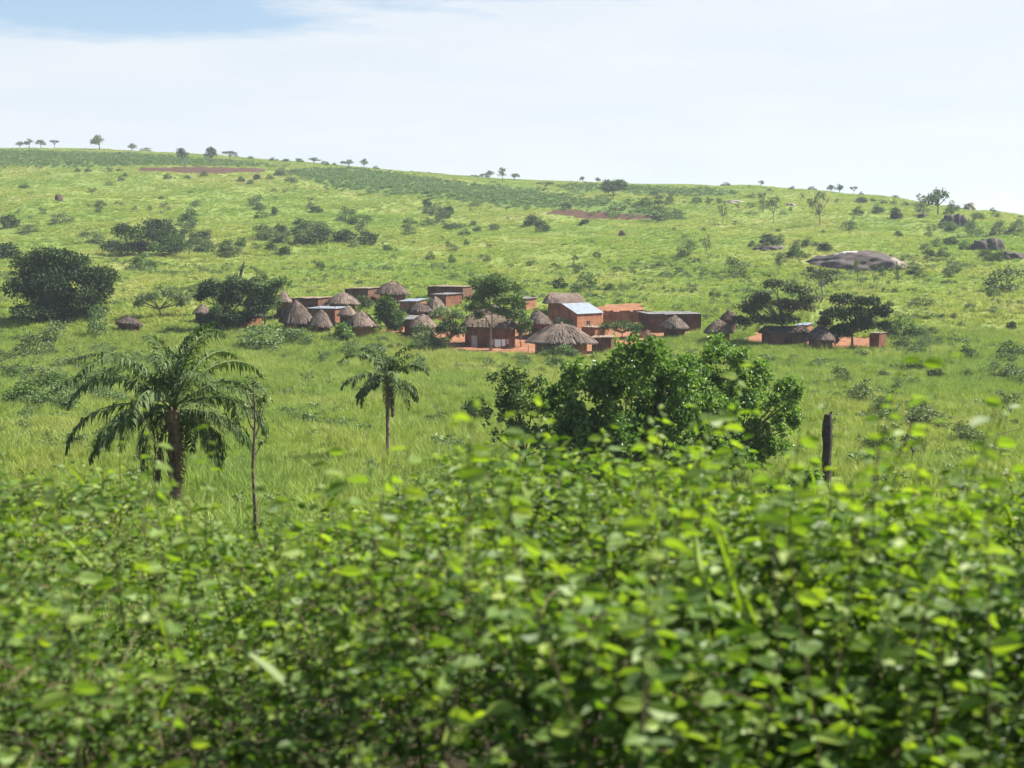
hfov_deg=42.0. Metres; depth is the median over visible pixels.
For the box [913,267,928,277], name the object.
scrub bush
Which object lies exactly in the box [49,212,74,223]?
scrub bush
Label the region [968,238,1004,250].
boulder
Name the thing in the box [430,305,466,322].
pale tree
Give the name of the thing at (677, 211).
scrub bush
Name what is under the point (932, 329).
green bush
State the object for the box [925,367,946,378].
dark bush
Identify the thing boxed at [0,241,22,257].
dark bush
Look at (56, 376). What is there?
green bush
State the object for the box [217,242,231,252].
green bush
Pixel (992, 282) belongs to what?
scrub bush
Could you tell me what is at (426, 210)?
scrub bush
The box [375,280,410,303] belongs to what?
round hut
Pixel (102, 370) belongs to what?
green bush
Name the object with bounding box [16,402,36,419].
pale bush
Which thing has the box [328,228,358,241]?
dark bush
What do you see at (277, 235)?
scrub bush
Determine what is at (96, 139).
skyline tree
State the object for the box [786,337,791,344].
door
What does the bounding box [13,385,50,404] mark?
pale bush
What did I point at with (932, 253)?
dark bush
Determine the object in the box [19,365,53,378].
scrub bush
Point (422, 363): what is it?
pale bush
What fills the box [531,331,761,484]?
leafy tree
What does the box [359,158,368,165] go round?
skyline tree
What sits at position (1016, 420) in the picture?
green bush
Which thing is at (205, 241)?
scrub bush
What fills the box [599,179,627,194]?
round tree
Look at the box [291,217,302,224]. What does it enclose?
dark bush
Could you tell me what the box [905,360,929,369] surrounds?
dark bush
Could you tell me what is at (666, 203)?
scrub bush
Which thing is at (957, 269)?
green bush
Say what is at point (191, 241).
green bush
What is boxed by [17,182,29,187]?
green bush
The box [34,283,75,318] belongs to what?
green tree
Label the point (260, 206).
green bush
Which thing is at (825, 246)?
dark bush
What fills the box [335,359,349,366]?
pale bush
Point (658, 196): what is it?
scrub bush
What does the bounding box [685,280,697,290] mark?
scrub bush
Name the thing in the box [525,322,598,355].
round hut
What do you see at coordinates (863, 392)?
scrub bush
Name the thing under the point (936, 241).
scrub bush
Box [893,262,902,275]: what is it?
sapling
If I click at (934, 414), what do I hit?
scrub bush
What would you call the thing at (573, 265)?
scrub bush
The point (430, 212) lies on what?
scrub bush
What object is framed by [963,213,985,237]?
pale bush
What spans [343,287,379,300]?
mud house
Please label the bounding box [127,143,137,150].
skyline tree
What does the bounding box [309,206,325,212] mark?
dark bush
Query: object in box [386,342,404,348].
scrub bush
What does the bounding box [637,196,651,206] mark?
green bush
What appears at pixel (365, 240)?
dark bush
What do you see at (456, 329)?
dark tree
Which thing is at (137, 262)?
green bush
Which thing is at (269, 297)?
green tree
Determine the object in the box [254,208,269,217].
scrub bush
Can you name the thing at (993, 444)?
bare shrub
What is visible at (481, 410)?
dark bush
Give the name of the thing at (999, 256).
green bush
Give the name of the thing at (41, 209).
scrub bush
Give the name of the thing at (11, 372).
green bush
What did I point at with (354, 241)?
scrub bush
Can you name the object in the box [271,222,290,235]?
dark bush
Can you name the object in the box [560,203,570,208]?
dark bush
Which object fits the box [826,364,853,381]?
scrub bush
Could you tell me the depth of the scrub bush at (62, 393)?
126.10 m
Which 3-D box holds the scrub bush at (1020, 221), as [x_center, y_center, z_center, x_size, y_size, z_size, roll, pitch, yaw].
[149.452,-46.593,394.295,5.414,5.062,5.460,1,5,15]
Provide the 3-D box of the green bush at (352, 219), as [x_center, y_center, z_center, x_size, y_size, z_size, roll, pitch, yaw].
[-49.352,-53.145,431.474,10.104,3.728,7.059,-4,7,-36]
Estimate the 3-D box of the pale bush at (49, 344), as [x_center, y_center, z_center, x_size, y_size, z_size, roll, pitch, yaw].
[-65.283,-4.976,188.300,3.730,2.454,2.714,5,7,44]
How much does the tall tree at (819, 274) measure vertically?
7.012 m
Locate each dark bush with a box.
[0,214,23,227]
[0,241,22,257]
[188,230,210,240]
[194,243,209,251]
[265,243,274,249]
[271,206,277,215]
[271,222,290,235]
[273,238,283,243]
[279,245,292,254]
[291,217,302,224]
[292,234,307,244]
[303,232,329,244]
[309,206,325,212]
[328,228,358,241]
[357,231,380,245]
[422,197,431,207]
[444,205,454,213]
[462,394,495,418]
[522,213,540,226]
[534,220,550,231]
[550,277,569,289]
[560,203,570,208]
[578,219,589,224]
[756,232,783,245]
[817,242,833,251]
[889,207,903,218]
[889,340,918,347]
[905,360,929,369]
[908,267,919,274]
[922,248,935,256]
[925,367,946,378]
[941,237,961,244]
[1006,321,1016,328]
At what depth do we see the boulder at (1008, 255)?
309.55 m
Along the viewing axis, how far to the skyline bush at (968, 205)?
580.26 m
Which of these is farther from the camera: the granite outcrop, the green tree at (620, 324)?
the granite outcrop
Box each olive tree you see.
[356,294,374,308]
[729,278,822,329]
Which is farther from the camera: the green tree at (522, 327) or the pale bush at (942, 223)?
the pale bush at (942, 223)
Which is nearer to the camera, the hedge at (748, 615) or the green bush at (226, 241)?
the hedge at (748, 615)
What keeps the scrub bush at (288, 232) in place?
on the ground at (550, 214)
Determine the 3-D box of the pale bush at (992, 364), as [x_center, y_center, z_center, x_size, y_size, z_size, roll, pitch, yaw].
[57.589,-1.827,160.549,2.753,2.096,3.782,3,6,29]
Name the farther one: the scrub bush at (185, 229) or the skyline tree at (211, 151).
the skyline tree at (211, 151)
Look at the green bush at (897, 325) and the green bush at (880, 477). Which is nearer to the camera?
the green bush at (880, 477)
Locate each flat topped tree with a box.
[128,288,191,315]
[536,182,553,188]
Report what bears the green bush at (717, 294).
on the ground at (550, 214)
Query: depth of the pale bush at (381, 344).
186.99 m
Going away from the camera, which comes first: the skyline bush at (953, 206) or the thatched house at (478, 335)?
the thatched house at (478, 335)
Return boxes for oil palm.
[51,321,268,499]
[340,344,428,457]
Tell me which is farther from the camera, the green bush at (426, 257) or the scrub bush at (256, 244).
the scrub bush at (256, 244)
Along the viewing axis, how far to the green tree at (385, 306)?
205.60 m
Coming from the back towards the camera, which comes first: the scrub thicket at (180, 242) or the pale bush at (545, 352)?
the scrub thicket at (180, 242)
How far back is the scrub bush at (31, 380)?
143.62 m
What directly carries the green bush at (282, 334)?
on the ground at (550, 214)
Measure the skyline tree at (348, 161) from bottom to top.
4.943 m
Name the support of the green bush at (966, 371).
on the ground at (550, 214)
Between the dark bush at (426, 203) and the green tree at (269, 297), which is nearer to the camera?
the green tree at (269, 297)
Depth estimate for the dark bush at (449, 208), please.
493.39 m
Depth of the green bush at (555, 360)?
168.80 m
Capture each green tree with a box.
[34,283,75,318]
[207,303,224,329]
[246,275,294,324]
[331,320,354,339]
[372,295,405,332]
[511,305,533,346]
[552,318,574,325]
[599,319,643,337]
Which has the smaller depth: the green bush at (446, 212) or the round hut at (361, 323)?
the round hut at (361, 323)
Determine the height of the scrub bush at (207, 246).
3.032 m
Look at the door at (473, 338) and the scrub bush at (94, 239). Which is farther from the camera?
the scrub bush at (94, 239)
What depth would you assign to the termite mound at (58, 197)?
477.68 m
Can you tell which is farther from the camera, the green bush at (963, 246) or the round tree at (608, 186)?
the round tree at (608, 186)
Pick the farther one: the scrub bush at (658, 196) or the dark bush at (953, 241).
the scrub bush at (658, 196)
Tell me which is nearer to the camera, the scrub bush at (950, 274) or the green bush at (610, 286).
the green bush at (610, 286)
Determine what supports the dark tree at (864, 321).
on the ground at (550, 214)
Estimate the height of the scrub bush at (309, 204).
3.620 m
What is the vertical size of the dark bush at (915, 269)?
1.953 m
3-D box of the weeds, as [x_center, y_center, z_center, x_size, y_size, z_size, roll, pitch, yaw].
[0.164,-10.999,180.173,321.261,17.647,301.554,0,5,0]
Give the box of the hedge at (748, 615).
[0,345,1023,767]
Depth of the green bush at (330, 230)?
388.50 m
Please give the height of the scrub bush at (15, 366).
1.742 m
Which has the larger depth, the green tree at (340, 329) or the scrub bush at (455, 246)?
the scrub bush at (455, 246)
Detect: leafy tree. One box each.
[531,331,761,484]
[685,330,806,483]
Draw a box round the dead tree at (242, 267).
[238,262,247,277]
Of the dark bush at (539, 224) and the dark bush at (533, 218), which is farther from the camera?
the dark bush at (533, 218)
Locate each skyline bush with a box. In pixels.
[139,147,150,150]
[855,197,868,202]
[912,197,931,212]
[945,200,960,210]
[963,203,972,209]
[990,211,999,216]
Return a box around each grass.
[0,302,1023,609]
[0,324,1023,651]
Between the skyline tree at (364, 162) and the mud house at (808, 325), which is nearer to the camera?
the mud house at (808, 325)
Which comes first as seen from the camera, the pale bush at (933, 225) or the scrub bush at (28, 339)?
the scrub bush at (28, 339)
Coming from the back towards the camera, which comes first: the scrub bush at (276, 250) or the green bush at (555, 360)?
the scrub bush at (276, 250)
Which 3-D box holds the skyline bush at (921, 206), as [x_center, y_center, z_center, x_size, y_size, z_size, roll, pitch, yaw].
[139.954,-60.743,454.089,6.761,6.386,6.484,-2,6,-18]
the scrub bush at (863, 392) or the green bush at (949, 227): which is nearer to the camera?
the scrub bush at (863, 392)
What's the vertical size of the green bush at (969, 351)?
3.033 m
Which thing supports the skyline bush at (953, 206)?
on the ground at (550, 214)
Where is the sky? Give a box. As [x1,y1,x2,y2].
[0,0,1023,214]
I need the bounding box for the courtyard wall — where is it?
[603,310,649,322]
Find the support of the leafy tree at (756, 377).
on the ground at (550, 214)
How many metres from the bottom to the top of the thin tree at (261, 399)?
6.605 m
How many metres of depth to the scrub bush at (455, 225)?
431.00 m
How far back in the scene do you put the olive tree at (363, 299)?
226.92 m
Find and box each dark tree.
[0,243,122,320]
[192,276,269,328]
[434,319,468,346]
[814,292,893,345]
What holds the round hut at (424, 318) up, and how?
on the ground at (550, 214)
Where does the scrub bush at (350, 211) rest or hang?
on the ground at (550, 214)
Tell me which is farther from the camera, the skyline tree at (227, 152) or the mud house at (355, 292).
the skyline tree at (227, 152)
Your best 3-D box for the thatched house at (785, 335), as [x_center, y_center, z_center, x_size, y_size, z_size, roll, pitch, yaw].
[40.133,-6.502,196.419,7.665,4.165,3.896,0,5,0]
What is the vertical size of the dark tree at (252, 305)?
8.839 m
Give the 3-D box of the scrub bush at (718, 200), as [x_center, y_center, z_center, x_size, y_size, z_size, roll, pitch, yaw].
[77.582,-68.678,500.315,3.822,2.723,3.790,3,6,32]
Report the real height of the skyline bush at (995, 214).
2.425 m
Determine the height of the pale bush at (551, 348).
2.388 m
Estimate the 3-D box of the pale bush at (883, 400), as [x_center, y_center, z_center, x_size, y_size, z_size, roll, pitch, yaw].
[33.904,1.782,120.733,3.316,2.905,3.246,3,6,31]
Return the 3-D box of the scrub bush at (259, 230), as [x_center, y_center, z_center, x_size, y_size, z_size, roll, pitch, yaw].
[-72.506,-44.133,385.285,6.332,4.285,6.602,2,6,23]
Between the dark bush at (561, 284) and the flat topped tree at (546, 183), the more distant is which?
the flat topped tree at (546, 183)
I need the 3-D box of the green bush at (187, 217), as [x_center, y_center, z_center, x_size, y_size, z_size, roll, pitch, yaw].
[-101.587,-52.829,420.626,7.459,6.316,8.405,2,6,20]
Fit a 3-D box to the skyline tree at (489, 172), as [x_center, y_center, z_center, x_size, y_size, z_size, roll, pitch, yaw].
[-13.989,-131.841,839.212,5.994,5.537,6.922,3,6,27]
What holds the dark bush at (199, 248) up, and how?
on the ground at (550, 214)
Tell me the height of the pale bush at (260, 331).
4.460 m
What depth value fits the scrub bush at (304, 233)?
384.13 m
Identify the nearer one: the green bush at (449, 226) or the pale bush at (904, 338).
the pale bush at (904, 338)
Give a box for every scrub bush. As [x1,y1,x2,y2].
[0,350,17,360]
[0,358,8,369]
[0,364,19,371]
[10,330,47,356]
[12,224,38,232]
[14,375,39,387]
[16,415,35,430]
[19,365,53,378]
[38,206,47,213]
[38,318,67,341]
[38,378,80,404]
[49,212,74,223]
[51,353,92,366]
[68,375,89,390]
[73,230,104,243]
[73,433,88,448]
[94,206,103,211]
[159,202,168,207]
[177,217,199,234]
[188,199,201,205]
[188,231,210,242]
[189,284,197,291]
[199,239,208,244]
[200,243,210,252]
[205,243,216,250]
[221,239,244,255]
[246,194,262,205]
[251,225,268,237]
[252,242,261,248]
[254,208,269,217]
[257,223,277,239]
[267,229,287,243]
[272,230,292,238]
[273,245,282,254]
[284,327,298,338]
[298,229,313,237]
[304,219,328,234]
[306,200,313,208]
[334,204,357,219]
[349,238,358,247]
[354,222,368,233]
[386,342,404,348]
[403,225,416,234]
[409,329,432,342]
[410,321,438,343]
[420,216,435,225]
[421,206,428,213]
[422,405,446,420]
[428,207,441,214]
[435,214,446,220]
[443,221,458,228]
[450,244,459,251]
[467,200,481,206]
[476,254,490,261]
[570,261,580,273]
[647,203,675,220]
[649,189,664,198]
[663,197,674,204]
[667,190,677,196]
[670,207,682,218]
[676,237,698,257]
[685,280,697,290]
[715,198,722,202]
[724,255,750,277]
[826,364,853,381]
[840,221,851,228]
[841,378,877,402]
[846,216,857,230]
[894,406,955,428]
[905,264,919,272]
[905,416,926,424]
[907,294,937,304]
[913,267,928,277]
[917,329,932,338]
[917,339,930,348]
[919,243,931,249]
[923,229,932,236]
[929,237,940,246]
[944,267,956,276]
[945,334,960,341]
[946,421,980,443]
[965,300,975,307]
[980,264,1023,293]
[981,249,995,260]
[988,219,1007,235]
[997,362,1017,377]
[1008,218,1023,234]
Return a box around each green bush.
[0,366,22,377]
[2,377,42,403]
[13,360,36,372]
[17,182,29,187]
[32,370,68,386]
[84,366,122,383]
[94,199,107,206]
[126,252,156,267]
[176,207,197,224]
[185,236,199,244]
[200,169,207,176]
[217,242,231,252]
[220,238,232,254]
[226,273,245,279]
[234,236,246,246]
[237,176,244,181]
[250,269,268,282]
[252,202,265,210]
[273,169,282,175]
[276,330,289,339]
[290,219,314,234]
[314,221,335,235]
[316,262,325,267]
[344,346,363,357]
[346,214,374,223]
[382,244,392,249]
[403,217,417,223]
[417,337,440,349]
[424,251,434,259]
[429,203,442,211]
[436,210,451,217]
[442,223,452,229]
[448,253,456,263]
[457,228,470,235]
[543,355,563,366]
[593,251,600,257]
[603,282,616,290]
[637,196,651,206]
[691,197,702,202]
[709,288,721,297]
[747,239,756,247]
[785,242,805,257]
[799,235,818,247]
[852,205,864,214]
[862,474,897,484]
[870,203,885,213]
[887,312,921,335]
[889,412,902,422]
[892,230,903,236]
[903,343,931,354]
[923,326,939,333]
[935,247,949,257]
[942,208,953,214]
[942,223,956,231]
[943,264,961,273]
[958,239,970,250]
[959,342,979,358]
[960,368,978,374]
[970,212,987,219]
[978,249,993,256]
[985,288,1003,297]
[989,248,1004,261]
[995,340,1023,354]
[1008,418,1022,424]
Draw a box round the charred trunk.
[822,411,832,482]
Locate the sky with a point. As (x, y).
(906, 99)
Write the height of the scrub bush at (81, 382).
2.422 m
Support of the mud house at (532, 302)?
on the ground at (550, 214)
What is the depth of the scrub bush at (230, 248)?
346.82 m
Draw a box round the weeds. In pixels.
[0,249,1023,610]
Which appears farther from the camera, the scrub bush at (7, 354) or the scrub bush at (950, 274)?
the scrub bush at (950, 274)
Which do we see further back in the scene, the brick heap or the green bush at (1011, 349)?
the brick heap
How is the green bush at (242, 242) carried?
on the ground at (550, 214)
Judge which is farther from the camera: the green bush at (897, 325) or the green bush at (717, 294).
the green bush at (717, 294)
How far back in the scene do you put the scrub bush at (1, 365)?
162.67 m
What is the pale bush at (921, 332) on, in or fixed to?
on the ground at (550, 214)
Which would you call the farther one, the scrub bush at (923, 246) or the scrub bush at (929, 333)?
the scrub bush at (923, 246)
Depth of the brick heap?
205.15 m
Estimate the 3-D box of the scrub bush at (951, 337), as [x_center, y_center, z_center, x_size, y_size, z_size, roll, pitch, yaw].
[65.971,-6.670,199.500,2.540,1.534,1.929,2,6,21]
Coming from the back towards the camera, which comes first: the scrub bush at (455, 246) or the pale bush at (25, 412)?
the scrub bush at (455, 246)
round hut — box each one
[115,315,143,330]
[192,304,208,321]
[274,291,291,319]
[278,300,311,329]
[308,310,332,332]
[325,291,360,310]
[337,306,356,325]
[346,311,378,339]
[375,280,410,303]
[407,302,433,316]
[409,314,435,334]
[426,296,446,320]
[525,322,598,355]
[527,310,552,336]
[659,315,688,337]
[703,319,733,342]
[720,310,735,329]
[804,325,836,349]
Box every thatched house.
[461,314,516,346]
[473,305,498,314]
[542,292,584,310]
[758,326,809,345]
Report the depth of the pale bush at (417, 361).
171.57 m
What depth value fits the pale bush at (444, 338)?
193.03 m
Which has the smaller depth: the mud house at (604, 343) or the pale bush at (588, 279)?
the mud house at (604, 343)
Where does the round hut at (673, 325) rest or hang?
on the ground at (550, 214)
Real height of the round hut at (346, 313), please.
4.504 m
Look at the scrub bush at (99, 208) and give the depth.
441.42 m
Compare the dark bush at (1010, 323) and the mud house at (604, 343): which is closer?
the mud house at (604, 343)
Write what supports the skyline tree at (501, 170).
on the ground at (550, 214)
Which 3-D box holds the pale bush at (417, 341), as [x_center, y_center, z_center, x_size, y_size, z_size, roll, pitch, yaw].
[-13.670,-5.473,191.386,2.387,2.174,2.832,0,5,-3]
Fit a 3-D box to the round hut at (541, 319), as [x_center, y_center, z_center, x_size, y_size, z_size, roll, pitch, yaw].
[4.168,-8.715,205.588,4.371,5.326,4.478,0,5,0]
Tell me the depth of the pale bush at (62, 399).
120.50 m
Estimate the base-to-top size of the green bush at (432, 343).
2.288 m
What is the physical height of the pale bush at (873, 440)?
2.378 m
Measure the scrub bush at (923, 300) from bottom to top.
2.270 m
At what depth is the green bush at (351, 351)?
182.73 m
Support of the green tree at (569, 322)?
on the ground at (550, 214)
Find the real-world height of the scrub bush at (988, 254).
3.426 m
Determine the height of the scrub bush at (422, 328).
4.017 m
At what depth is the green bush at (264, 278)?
278.68 m
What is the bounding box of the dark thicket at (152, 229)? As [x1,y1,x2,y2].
[98,218,186,254]
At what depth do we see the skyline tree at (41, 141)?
888.98 m
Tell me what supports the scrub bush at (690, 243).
on the ground at (550, 214)
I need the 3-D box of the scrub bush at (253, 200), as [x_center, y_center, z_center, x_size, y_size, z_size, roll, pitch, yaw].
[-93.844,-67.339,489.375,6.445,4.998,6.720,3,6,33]
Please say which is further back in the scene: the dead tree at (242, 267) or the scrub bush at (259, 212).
the scrub bush at (259, 212)
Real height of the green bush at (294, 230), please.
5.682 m
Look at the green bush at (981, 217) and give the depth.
435.52 m
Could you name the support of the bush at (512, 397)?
on the ground at (550, 214)
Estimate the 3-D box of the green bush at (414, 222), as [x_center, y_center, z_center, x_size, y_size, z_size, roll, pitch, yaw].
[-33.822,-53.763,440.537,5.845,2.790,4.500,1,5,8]
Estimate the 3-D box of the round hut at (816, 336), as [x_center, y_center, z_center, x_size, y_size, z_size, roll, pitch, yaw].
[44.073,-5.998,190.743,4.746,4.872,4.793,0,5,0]
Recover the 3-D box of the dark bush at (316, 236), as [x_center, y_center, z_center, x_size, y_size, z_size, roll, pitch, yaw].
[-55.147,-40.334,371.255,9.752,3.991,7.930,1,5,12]
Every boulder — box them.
[723,200,745,203]
[752,245,785,250]
[917,213,926,217]
[938,213,966,226]
[964,202,975,210]
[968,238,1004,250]
[1002,251,1023,259]
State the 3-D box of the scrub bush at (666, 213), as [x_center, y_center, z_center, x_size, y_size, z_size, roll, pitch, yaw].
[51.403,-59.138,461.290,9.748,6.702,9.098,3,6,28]
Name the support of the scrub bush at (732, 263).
on the ground at (550, 214)
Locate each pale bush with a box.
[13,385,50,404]
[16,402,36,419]
[28,386,77,411]
[37,341,59,353]
[50,381,75,391]
[51,392,81,411]
[87,304,109,335]
[90,385,125,399]
[92,386,132,402]
[235,324,284,349]
[287,328,318,343]
[316,351,333,362]
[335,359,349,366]
[340,340,362,352]
[363,345,387,358]
[364,342,385,353]
[370,342,385,350]
[376,335,389,341]
[407,328,430,339]
[409,339,424,350]
[410,361,428,372]
[411,353,426,363]
[414,340,434,351]
[429,330,453,347]
[431,339,450,348]
[515,355,532,363]
[517,360,531,366]
[536,350,550,356]
[541,345,557,356]
[553,343,581,356]
[568,264,599,292]
[861,424,897,451]
[870,387,902,414]
[887,378,904,388]
[889,329,909,343]
[901,398,937,410]
[905,325,929,338]
[926,224,936,230]
[928,335,944,344]
[939,221,957,227]
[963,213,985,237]
[979,361,1001,373]
[993,347,1017,362]
[1006,367,1023,382]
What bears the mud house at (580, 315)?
on the ground at (550, 214)
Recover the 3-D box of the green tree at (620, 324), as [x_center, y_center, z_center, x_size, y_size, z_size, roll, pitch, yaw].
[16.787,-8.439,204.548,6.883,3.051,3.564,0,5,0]
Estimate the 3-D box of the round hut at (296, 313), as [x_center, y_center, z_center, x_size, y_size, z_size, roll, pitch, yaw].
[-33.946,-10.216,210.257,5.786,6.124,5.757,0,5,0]
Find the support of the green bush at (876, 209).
on the ground at (550, 214)
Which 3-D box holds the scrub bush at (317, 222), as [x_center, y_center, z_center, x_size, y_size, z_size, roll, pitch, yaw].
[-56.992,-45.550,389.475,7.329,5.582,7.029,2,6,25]
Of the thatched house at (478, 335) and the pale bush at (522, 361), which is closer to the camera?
the pale bush at (522, 361)
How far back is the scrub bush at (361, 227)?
397.43 m
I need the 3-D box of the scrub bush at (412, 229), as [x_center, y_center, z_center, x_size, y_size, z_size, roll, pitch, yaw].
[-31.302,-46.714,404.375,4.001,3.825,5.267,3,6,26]
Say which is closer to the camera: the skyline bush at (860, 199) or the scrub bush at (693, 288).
the scrub bush at (693, 288)
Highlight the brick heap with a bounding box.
[640,330,654,337]
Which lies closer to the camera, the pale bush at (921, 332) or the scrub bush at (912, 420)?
the scrub bush at (912, 420)
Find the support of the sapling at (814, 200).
on the ground at (550, 214)
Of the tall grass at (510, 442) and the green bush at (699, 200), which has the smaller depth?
the tall grass at (510, 442)
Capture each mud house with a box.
[236,314,261,327]
[291,296,331,308]
[307,306,350,324]
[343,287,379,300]
[400,298,427,310]
[404,315,428,334]
[426,285,472,299]
[431,292,461,306]
[519,297,538,309]
[547,302,603,329]
[581,325,607,336]
[592,335,615,352]
[637,311,701,332]
[794,322,812,330]
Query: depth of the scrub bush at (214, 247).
354.37 m
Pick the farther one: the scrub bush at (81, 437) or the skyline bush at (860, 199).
the skyline bush at (860, 199)
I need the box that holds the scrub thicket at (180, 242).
[145,232,193,255]
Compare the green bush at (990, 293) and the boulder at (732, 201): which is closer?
the green bush at (990, 293)
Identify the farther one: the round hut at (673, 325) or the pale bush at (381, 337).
the round hut at (673, 325)
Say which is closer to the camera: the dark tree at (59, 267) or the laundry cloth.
the laundry cloth
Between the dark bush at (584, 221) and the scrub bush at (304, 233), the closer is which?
the scrub bush at (304, 233)
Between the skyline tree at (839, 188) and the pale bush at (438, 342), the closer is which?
the pale bush at (438, 342)
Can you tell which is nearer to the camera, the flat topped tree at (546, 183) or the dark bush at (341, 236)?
the dark bush at (341, 236)
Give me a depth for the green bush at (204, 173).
610.39 m
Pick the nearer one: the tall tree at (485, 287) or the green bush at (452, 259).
the tall tree at (485, 287)
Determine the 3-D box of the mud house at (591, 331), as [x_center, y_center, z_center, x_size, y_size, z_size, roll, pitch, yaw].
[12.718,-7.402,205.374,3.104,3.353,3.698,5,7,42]
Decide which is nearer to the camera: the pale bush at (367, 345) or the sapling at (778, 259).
the pale bush at (367, 345)
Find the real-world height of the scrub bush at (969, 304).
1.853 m
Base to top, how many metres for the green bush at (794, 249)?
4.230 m
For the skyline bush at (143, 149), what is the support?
on the ground at (550, 214)
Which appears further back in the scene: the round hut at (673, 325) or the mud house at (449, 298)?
the mud house at (449, 298)
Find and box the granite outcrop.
[805,250,906,271]
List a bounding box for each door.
[471,336,476,346]
[669,329,674,336]
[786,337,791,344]
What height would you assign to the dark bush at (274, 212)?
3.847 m
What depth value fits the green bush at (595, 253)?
340.44 m
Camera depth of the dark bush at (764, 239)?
360.54 m
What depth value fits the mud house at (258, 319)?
214.22 m
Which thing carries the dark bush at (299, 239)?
on the ground at (550, 214)
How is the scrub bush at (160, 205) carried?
on the ground at (550, 214)
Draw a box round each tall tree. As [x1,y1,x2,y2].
[463,271,528,350]
[802,265,840,300]
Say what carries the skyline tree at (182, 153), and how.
on the ground at (550, 214)
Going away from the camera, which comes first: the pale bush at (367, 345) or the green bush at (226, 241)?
the pale bush at (367, 345)
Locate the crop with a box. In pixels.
[0,148,739,221]
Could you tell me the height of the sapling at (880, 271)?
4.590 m
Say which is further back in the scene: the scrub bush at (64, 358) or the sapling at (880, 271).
the sapling at (880, 271)
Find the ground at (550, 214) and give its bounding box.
[0,148,1023,767]
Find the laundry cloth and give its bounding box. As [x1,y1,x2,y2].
[495,339,500,346]
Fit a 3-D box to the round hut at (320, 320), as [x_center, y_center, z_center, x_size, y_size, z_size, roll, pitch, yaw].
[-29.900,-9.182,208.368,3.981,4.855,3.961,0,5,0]
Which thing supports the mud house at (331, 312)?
on the ground at (550, 214)
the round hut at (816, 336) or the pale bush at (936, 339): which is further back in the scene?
the pale bush at (936, 339)
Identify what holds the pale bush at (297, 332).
on the ground at (550, 214)
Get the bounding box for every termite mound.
[55,194,62,200]
[618,230,625,235]
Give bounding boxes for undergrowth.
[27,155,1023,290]
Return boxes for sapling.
[699,235,711,254]
[717,201,727,218]
[757,192,765,212]
[762,195,780,223]
[774,252,783,275]
[800,191,829,225]
[852,260,859,282]
[874,264,886,276]
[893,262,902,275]
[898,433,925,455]
[995,389,1023,417]
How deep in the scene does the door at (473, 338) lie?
196.80 m
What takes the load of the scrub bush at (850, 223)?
on the ground at (550, 214)
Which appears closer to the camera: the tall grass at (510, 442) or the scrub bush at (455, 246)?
the tall grass at (510, 442)
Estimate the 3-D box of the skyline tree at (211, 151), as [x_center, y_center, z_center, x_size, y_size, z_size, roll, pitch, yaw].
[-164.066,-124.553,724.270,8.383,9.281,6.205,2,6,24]
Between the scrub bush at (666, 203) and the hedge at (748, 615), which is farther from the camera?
the scrub bush at (666, 203)
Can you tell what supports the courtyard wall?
on the ground at (550, 214)
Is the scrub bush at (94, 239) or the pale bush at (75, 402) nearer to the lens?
the pale bush at (75, 402)
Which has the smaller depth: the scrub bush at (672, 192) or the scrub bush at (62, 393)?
the scrub bush at (62, 393)
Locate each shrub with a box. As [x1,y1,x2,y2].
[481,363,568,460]
[758,465,824,514]
[969,428,1022,462]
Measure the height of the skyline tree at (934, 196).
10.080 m
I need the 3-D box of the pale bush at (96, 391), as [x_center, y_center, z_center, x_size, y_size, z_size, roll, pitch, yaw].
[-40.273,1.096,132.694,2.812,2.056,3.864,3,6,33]
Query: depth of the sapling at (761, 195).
461.14 m
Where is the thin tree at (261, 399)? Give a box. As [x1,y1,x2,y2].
[237,376,272,535]
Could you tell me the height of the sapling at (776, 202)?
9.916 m
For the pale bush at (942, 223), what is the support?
on the ground at (550, 214)
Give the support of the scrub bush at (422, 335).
on the ground at (550, 214)
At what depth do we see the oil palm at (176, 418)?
61.95 m
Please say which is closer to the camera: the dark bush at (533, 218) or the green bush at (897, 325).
the green bush at (897, 325)
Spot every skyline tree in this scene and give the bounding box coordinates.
[35,139,45,147]
[90,135,103,149]
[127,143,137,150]
[176,148,188,159]
[203,146,217,161]
[222,151,236,155]
[308,157,321,161]
[340,159,354,165]
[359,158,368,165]
[484,170,494,175]
[497,167,506,182]
[834,184,843,191]
[923,187,949,214]
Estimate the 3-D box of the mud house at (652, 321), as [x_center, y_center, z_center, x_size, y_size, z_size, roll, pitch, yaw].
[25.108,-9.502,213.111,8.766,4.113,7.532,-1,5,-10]
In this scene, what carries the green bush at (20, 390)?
on the ground at (550, 214)
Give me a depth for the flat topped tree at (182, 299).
219.52 m
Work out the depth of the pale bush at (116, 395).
129.85 m
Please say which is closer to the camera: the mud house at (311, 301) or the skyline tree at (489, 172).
the mud house at (311, 301)
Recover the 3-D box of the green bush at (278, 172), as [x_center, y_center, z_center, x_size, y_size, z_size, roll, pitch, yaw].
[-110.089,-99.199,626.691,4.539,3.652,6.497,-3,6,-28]
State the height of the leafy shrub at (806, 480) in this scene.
2.786 m
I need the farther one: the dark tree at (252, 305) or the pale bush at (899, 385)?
the dark tree at (252, 305)
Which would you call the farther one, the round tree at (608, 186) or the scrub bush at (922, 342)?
the round tree at (608, 186)

